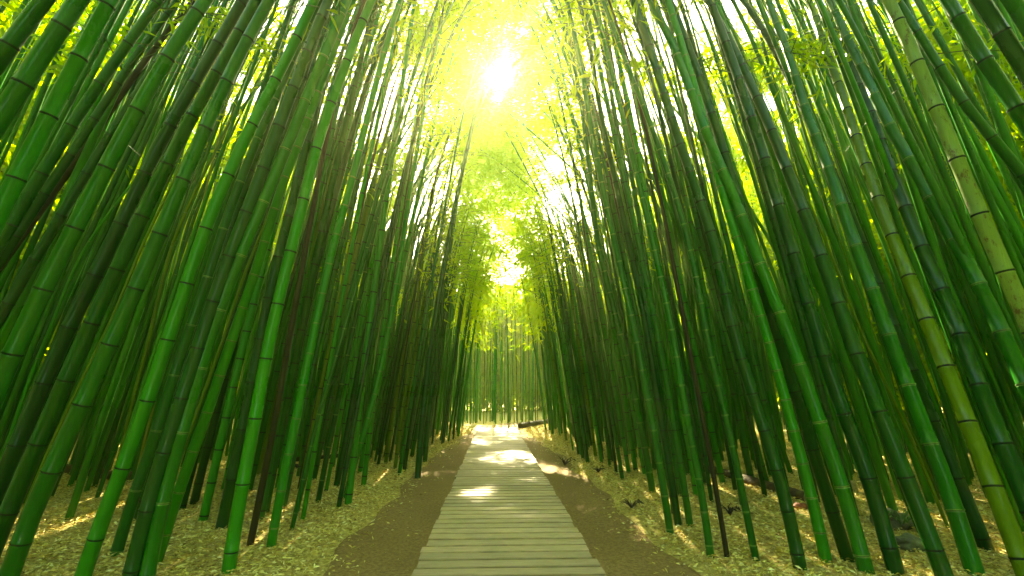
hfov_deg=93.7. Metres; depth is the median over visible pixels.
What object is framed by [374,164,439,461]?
bamboo
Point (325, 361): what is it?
bamboo
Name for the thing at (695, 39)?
bamboo
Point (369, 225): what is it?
bamboo
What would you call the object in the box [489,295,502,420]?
bamboo
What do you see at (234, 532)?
bamboo
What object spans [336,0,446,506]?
bamboo
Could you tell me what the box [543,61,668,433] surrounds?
bamboo
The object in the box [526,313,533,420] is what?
bamboo
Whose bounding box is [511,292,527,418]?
bamboo
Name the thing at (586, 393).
bamboo
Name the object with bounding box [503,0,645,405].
bamboo
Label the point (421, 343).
bamboo
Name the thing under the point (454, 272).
bamboo
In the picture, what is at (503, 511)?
boardwalk
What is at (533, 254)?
bamboo
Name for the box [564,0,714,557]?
bamboo
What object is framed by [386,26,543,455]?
bamboo
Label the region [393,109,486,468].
bamboo
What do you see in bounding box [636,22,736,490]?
bamboo
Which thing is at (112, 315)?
bamboo
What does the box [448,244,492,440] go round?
bamboo
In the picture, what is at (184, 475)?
bamboo
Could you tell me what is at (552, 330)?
bamboo
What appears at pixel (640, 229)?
bamboo
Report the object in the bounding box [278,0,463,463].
bamboo
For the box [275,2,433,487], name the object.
bamboo
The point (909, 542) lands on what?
stone
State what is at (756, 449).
bamboo
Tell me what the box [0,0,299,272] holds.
bamboo
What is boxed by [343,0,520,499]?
bamboo
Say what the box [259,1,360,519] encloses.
bamboo
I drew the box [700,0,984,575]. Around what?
bamboo
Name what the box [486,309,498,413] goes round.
bamboo
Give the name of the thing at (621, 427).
bamboo
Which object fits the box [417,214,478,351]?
bamboo
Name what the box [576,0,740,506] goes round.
bamboo
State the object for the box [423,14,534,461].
bamboo
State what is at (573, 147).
bamboo
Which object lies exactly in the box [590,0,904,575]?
bamboo
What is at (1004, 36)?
bamboo
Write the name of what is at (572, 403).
bamboo
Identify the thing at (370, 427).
bamboo
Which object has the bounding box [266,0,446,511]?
bamboo
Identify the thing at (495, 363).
bamboo
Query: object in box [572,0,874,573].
bamboo
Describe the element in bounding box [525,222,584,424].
bamboo
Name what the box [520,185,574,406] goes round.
bamboo
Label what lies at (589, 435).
bamboo
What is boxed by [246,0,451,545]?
bamboo
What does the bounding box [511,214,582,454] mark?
bamboo
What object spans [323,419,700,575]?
dirt path
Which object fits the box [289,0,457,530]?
bamboo
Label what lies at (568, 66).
bamboo
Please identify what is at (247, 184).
bamboo
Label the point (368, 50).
bamboo
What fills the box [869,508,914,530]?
stone
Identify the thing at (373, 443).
bamboo
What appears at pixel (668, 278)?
bamboo
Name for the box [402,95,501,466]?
bamboo
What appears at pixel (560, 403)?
bamboo
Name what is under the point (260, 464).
bamboo
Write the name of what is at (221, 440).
bamboo
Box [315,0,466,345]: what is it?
bamboo
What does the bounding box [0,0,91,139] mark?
bamboo
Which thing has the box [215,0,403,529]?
bamboo
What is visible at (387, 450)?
bamboo
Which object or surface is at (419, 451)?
bamboo
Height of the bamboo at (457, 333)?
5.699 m
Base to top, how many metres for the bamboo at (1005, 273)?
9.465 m
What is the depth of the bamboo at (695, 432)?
6.16 m
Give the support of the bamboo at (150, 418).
on the ground
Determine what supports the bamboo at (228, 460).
on the ground
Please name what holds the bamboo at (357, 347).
on the ground
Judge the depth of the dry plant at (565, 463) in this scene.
7.85 m
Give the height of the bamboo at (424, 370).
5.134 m
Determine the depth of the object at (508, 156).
11.60 m
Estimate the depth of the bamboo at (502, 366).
18.98 m
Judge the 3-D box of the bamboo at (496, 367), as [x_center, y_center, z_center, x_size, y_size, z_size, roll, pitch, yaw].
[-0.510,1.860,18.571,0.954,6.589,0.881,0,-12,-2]
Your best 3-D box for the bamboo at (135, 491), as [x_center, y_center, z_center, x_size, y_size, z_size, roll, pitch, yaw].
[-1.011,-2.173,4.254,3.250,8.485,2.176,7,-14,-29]
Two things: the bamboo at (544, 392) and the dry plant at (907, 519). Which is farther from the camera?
the bamboo at (544, 392)
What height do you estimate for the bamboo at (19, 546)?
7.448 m
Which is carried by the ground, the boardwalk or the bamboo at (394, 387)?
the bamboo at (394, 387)
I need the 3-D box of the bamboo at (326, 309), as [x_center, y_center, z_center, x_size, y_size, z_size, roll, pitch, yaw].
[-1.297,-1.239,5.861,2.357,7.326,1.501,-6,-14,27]
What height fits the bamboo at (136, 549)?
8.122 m
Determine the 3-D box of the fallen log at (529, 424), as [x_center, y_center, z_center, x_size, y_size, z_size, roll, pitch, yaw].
[0.977,4.625,16.405,0.458,0.202,2.513,-11,-16,41]
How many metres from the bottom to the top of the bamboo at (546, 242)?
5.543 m
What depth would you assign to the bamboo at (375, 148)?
6.76 m
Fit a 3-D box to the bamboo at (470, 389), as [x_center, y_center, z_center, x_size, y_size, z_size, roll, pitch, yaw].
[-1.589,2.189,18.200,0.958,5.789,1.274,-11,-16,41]
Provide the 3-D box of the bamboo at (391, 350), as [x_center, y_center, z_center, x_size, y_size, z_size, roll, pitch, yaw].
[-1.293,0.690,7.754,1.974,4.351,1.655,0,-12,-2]
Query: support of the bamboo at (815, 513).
on the ground
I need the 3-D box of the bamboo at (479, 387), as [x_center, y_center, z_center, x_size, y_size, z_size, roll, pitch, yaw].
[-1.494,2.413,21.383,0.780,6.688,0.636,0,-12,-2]
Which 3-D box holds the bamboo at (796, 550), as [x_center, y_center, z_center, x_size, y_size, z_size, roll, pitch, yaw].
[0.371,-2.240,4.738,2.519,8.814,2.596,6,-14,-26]
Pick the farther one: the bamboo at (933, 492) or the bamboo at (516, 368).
the bamboo at (516, 368)
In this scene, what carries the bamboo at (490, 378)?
on the ground
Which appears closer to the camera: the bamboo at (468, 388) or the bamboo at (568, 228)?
the bamboo at (568, 228)
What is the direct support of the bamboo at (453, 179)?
on the ground
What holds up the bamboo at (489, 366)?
on the ground
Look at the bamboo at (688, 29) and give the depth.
6.04 m
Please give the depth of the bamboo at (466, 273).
11.11 m
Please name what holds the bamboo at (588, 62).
on the ground
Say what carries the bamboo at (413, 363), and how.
on the ground
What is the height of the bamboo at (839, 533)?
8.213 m
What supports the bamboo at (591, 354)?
on the ground
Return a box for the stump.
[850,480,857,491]
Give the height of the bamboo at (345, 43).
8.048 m
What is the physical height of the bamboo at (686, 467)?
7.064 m
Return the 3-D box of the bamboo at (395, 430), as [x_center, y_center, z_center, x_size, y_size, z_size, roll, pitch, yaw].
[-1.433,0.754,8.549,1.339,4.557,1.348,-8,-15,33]
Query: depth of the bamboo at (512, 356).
19.19 m
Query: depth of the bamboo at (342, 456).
6.48 m
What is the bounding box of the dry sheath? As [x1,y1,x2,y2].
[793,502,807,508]
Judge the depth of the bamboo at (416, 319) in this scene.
8.88 m
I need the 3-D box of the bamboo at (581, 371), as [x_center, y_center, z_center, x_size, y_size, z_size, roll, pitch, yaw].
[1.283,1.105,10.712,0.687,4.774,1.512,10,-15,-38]
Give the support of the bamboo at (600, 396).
on the ground
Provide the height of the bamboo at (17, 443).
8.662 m
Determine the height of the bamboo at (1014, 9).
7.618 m
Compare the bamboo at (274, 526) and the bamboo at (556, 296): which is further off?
the bamboo at (556, 296)
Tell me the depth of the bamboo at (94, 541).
3.31 m
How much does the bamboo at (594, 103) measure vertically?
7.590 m
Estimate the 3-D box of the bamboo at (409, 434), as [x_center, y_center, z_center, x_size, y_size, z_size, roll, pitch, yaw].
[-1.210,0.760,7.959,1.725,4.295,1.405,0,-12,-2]
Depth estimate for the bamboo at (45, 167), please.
3.76 m
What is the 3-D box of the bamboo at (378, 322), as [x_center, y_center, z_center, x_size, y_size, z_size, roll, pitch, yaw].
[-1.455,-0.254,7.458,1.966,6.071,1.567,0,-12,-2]
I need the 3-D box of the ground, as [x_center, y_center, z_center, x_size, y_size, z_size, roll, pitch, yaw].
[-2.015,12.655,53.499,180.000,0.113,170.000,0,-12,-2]
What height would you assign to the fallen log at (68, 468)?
0.192 m
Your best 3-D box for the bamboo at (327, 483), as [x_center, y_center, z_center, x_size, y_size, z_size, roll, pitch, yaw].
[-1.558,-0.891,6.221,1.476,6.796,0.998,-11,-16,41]
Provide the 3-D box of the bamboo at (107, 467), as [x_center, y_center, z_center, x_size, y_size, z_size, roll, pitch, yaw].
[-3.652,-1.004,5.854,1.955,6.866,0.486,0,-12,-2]
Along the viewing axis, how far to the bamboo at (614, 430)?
7.09 m
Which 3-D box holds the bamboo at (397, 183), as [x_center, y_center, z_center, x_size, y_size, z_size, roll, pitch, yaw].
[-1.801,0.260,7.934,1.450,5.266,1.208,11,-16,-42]
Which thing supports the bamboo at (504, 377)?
on the ground
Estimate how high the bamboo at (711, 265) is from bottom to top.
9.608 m
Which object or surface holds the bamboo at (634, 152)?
on the ground
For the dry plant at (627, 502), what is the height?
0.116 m
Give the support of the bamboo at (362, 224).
on the ground
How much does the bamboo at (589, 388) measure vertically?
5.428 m
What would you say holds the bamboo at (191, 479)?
on the ground
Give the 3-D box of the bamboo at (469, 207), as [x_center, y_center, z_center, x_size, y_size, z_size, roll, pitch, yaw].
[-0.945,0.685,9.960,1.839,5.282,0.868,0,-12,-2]
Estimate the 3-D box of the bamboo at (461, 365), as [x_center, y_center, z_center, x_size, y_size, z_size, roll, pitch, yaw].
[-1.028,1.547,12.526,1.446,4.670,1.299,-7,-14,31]
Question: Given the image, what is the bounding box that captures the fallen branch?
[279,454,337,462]
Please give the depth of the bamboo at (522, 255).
10.13 m
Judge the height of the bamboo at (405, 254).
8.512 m
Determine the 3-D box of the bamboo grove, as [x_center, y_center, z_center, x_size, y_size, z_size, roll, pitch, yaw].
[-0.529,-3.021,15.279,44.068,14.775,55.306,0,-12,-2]
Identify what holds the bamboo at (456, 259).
on the ground
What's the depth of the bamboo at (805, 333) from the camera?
4.95 m
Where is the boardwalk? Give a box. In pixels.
[411,428,605,575]
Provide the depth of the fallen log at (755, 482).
5.68 m
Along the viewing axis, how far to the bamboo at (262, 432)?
5.86 m
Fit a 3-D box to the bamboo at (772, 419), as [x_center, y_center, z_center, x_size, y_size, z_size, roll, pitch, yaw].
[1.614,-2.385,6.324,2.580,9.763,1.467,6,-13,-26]
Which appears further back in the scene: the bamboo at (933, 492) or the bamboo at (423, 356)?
the bamboo at (423, 356)
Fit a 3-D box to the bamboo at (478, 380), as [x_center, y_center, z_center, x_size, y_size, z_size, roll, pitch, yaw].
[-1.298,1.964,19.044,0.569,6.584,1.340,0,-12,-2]
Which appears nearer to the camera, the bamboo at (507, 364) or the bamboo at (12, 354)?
the bamboo at (12, 354)
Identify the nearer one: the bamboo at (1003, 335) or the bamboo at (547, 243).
the bamboo at (1003, 335)
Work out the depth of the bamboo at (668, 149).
5.95 m
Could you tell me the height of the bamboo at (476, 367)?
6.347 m
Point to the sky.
(693, 15)
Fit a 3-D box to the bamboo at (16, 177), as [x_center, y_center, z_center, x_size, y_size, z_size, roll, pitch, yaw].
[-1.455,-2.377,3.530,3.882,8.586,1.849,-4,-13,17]
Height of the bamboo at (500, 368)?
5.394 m
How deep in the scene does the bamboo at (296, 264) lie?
6.66 m
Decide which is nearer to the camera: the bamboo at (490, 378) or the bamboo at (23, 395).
the bamboo at (23, 395)
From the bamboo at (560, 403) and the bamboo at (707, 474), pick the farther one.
the bamboo at (560, 403)
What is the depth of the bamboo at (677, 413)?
7.47 m
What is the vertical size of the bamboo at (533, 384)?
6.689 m
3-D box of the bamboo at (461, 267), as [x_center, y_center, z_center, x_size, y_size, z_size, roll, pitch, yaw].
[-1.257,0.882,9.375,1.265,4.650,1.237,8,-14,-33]
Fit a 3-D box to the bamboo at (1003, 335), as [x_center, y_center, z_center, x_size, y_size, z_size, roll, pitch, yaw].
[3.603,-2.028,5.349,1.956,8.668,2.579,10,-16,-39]
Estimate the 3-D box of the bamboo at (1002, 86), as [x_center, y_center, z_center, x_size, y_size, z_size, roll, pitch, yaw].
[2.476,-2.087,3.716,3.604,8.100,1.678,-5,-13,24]
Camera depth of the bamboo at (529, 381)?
20.32 m
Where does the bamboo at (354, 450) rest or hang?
on the ground
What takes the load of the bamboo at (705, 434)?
on the ground
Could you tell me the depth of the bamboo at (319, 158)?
5.13 m
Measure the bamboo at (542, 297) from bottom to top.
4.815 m
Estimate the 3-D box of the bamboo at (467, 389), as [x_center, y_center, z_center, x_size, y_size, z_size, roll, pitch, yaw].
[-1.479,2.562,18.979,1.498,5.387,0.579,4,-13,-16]
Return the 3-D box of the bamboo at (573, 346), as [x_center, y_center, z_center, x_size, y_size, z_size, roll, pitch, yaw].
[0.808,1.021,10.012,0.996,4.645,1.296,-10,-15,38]
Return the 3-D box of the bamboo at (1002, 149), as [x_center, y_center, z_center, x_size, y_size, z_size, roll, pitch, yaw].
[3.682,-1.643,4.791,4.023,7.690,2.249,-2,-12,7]
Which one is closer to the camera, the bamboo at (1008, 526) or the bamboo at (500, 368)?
the bamboo at (1008, 526)
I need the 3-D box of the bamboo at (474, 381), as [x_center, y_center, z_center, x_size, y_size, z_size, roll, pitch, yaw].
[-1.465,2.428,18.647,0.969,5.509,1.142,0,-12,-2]
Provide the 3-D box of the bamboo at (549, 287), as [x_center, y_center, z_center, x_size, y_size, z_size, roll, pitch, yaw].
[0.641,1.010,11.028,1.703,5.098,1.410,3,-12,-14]
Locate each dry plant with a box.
[560,457,575,465]
[621,498,643,507]
[721,504,740,514]
[886,504,934,524]
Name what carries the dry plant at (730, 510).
on the ground
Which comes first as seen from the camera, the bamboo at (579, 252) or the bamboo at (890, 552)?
the bamboo at (890, 552)
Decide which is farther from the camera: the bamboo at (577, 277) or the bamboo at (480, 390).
the bamboo at (480, 390)
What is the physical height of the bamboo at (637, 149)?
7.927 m
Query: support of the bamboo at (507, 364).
on the dirt path
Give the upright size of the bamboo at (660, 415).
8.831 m
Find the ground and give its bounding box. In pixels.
[0,404,1023,575]
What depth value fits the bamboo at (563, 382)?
18.89 m
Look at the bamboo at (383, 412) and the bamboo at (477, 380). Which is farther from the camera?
the bamboo at (477, 380)
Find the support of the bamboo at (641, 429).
on the ground
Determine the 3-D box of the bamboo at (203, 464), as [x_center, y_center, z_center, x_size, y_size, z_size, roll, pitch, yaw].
[-2.298,-1.330,5.595,1.690,7.397,1.455,7,-14,-29]
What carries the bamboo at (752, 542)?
on the ground
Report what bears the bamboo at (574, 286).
on the ground
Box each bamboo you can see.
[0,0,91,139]
[0,0,119,235]
[0,0,213,409]
[0,0,234,270]
[0,0,248,505]
[0,0,250,329]
[0,0,275,575]
[0,0,289,255]
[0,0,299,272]
[0,0,350,556]
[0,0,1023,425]
[0,1,295,459]
[15,0,299,527]
[74,0,319,575]
[95,0,305,497]
[110,0,322,556]
[116,0,299,461]
[122,0,336,575]
[133,93,282,520]
[137,1,275,466]
[138,0,482,575]
[158,0,356,564]
[179,13,351,509]
[181,0,393,460]
[189,22,350,504]
[198,0,431,520]
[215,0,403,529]
[221,0,375,573]
[221,0,456,490]
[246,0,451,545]
[249,56,374,490]
[256,2,433,474]
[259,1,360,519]
[266,0,409,546]
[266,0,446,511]
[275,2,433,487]
[276,1,431,338]
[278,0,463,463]
[281,0,431,98]
[283,0,492,506]
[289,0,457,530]
[292,0,420,350]
[293,0,481,511]
[293,70,330,215]
[296,3,426,476]
[297,16,437,488]
[299,0,465,484]
[300,0,472,518]
[303,9,469,457]
[306,10,385,211]
[308,16,327,78]
[312,2,454,479]
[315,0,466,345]
[315,0,488,502]
[324,0,442,491]
[334,0,498,486]
[334,18,468,478]
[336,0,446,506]
[342,85,476,472]
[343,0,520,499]
[344,0,486,504]
[357,1,494,472]
[359,165,457,460]
[361,1,485,485]
[368,0,483,464]
[369,158,474,458]
[373,194,492,429]
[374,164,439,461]
[377,139,478,465]
[377,180,453,455]
[383,221,466,456]
[384,224,466,463]
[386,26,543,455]
[389,214,468,460]
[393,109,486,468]
[397,2,517,474]
[399,135,483,457]
[399,158,462,453]
[401,246,485,438]
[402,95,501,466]
[403,207,491,470]
[409,214,485,448]
[410,211,484,415]
[410,211,499,448]
[410,218,460,456]
[415,0,556,478]
[416,199,510,450]
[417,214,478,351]
[422,221,489,455]
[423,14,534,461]
[423,189,491,441]
[429,203,489,303]
[431,264,496,363]
[431,267,485,443]
[433,218,498,441]
[441,209,486,443]
[442,221,478,318]
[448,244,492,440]
[452,261,488,439]
[459,0,673,534]
[466,323,473,420]
[467,314,490,422]
[470,330,470,424]
[471,0,759,560]
[471,309,481,422]
[473,312,484,423]
[474,304,486,421]
[475,321,479,422]
[476,321,480,422]
[479,356,479,419]
[480,305,485,420]
[483,271,484,423]
[484,287,498,420]
[486,268,499,420]
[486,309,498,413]
[489,291,497,421]
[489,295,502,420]
[490,289,495,421]
[491,265,501,423]
[492,278,501,420]
[495,257,514,421]
[495,298,512,420]
[498,0,668,490]
[498,262,508,422]
[500,177,602,448]
[500,297,517,420]
[502,223,572,395]
[502,256,513,422]
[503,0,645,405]
[503,207,580,454]
[504,0,630,472]
[504,219,588,449]
[504,312,509,419]
[505,59,623,479]
[508,218,567,439]
[508,266,519,422]
[508,276,520,421]
[510,269,525,421]
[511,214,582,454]
[511,279,516,410]
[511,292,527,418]
[513,49,617,471]
[513,163,602,462]
[513,271,530,419]
[514,227,583,450]
[515,299,521,419]
[516,0,645,473]
[517,234,558,293]
[517,291,525,406]
[518,66,648,470]
[518,156,584,458]
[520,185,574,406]
[521,198,591,445]
[521,283,534,422]
[524,0,639,403]
[525,0,655,492]
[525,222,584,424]
[525,245,575,442]
[526,202,587,416]
[526,223,595,462]
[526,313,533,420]
[527,311,529,421]
[528,206,588,372]
[528,208,631,446]
[532,322,534,420]
[533,0,654,399]
[533,216,599,355]
[534,154,610,466]
[535,173,603,458]
[535,238,589,447]
[535,361,535,420]
[536,0,681,525]
[536,15,626,278]
[536,16,689,474]
[536,212,597,456]
[537,320,537,419]
[542,0,625,274]
[542,169,634,429]
[542,182,612,461]
[542,241,591,438]
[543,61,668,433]
[543,345,545,419]
[547,208,628,453]
[552,0,725,483]
[553,0,692,406]
[555,135,600,229]
[557,18,674,273]
[557,33,706,484]
[557,78,687,462]
[559,347,566,403]
[560,216,636,456]
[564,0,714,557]
[564,0,737,452]
[564,0,953,575]
[566,0,697,495]
[567,40,660,377]
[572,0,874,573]
[573,0,713,501]
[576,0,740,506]
[579,0,777,450]
[582,0,693,526]
[586,0,753,477]
[589,0,672,513]
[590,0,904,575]
[598,0,681,495]
[598,0,807,569]
[606,0,854,561]
[606,1,674,375]
[608,0,729,557]
[609,3,755,459]
[610,25,768,480]
[625,2,767,496]
[627,0,918,533]
[635,0,832,563]
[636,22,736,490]
[664,2,789,490]
[678,0,820,501]
[683,0,802,488]
[689,0,949,527]
[696,0,994,551]
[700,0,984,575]
[701,0,1023,575]
[712,20,859,515]
[719,0,838,437]
[725,45,940,499]
[750,0,1023,521]
[751,0,1023,185]
[793,0,1023,402]
[881,0,1023,337]
[938,0,1023,137]
[969,0,1023,88]
[1000,0,1023,37]
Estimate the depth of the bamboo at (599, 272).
8.72 m
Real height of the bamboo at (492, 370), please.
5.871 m
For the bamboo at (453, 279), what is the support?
on the ground
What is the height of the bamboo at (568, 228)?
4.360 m
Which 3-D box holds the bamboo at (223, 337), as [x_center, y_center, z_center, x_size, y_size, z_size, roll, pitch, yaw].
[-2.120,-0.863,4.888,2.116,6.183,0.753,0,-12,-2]
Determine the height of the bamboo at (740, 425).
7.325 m
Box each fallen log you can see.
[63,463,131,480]
[518,420,547,428]
[688,463,805,501]
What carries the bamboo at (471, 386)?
on the ground
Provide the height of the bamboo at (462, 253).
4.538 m
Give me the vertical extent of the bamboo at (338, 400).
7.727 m
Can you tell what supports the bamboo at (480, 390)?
on the ground
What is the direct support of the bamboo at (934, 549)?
on the ground
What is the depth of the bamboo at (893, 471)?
4.90 m
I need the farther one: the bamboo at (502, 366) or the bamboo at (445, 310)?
the bamboo at (502, 366)
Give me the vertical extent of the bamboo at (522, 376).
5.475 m
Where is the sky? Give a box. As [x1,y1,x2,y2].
[12,0,914,293]
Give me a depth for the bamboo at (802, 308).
5.13 m
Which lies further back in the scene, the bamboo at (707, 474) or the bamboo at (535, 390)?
the bamboo at (535, 390)
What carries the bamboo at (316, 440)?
on the ground
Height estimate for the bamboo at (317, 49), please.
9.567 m
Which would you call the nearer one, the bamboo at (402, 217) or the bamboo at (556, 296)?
the bamboo at (402, 217)
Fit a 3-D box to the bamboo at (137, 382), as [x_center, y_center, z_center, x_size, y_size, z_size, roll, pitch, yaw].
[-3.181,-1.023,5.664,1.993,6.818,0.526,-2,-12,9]
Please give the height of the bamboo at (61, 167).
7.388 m
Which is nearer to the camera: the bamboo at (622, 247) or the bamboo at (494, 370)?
the bamboo at (622, 247)
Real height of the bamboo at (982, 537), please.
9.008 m
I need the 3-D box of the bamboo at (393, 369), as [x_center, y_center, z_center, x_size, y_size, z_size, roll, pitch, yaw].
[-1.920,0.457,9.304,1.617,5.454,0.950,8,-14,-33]
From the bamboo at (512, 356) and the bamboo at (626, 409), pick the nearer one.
the bamboo at (626, 409)
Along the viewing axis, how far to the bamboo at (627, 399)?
8.61 m
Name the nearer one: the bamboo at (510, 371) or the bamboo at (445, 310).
the bamboo at (445, 310)
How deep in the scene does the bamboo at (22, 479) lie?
3.39 m
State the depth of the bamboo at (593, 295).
7.56 m
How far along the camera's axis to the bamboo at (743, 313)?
5.07 m
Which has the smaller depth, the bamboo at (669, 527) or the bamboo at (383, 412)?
the bamboo at (669, 527)
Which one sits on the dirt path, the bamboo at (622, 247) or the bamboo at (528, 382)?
the bamboo at (528, 382)
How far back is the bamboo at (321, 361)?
6.81 m
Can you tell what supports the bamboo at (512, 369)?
on the ground
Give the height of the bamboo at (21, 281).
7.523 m
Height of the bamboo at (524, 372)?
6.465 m
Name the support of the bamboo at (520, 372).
on the ground
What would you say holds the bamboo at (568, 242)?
on the ground
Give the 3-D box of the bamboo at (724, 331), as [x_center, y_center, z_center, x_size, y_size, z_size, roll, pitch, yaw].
[2.196,-0.761,6.158,1.872,6.521,1.429,0,-12,-2]
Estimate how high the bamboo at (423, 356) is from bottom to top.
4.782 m
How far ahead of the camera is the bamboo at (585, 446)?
8.50 m
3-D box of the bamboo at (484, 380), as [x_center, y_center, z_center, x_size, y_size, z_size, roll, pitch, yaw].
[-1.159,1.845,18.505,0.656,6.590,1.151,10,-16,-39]
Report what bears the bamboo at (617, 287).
on the ground
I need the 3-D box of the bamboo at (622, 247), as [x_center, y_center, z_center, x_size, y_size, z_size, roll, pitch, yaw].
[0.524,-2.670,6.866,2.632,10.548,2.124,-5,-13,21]
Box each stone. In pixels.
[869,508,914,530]
[895,533,924,551]
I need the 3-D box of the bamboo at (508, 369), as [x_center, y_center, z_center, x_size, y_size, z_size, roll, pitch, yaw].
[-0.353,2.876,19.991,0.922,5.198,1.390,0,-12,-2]
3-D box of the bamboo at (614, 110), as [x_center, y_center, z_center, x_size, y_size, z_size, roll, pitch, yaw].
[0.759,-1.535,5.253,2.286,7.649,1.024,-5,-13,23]
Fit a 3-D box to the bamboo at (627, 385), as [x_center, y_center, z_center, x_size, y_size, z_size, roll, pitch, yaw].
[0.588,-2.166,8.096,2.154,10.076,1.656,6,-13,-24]
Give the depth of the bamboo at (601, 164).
8.09 m
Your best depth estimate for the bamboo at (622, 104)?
7.16 m
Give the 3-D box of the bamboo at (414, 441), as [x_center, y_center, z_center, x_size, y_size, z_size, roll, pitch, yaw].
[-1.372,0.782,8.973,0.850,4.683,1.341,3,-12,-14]
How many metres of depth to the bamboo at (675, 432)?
4.57 m
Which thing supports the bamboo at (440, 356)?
on the ground
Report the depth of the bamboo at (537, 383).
18.39 m
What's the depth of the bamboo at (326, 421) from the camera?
6.56 m
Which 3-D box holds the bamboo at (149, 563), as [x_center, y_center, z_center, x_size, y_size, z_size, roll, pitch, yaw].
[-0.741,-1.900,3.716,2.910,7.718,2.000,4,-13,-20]
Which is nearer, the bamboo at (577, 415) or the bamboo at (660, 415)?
the bamboo at (660, 415)
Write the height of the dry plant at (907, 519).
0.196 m
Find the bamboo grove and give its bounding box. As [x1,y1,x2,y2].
[0,0,1023,531]
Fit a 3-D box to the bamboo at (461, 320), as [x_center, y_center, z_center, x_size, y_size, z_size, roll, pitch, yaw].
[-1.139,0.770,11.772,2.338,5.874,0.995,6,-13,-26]
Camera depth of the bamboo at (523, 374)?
18.80 m
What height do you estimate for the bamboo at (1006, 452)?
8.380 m
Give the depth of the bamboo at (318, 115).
6.07 m
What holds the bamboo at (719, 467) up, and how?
on the ground
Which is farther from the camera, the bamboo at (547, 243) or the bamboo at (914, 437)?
the bamboo at (547, 243)

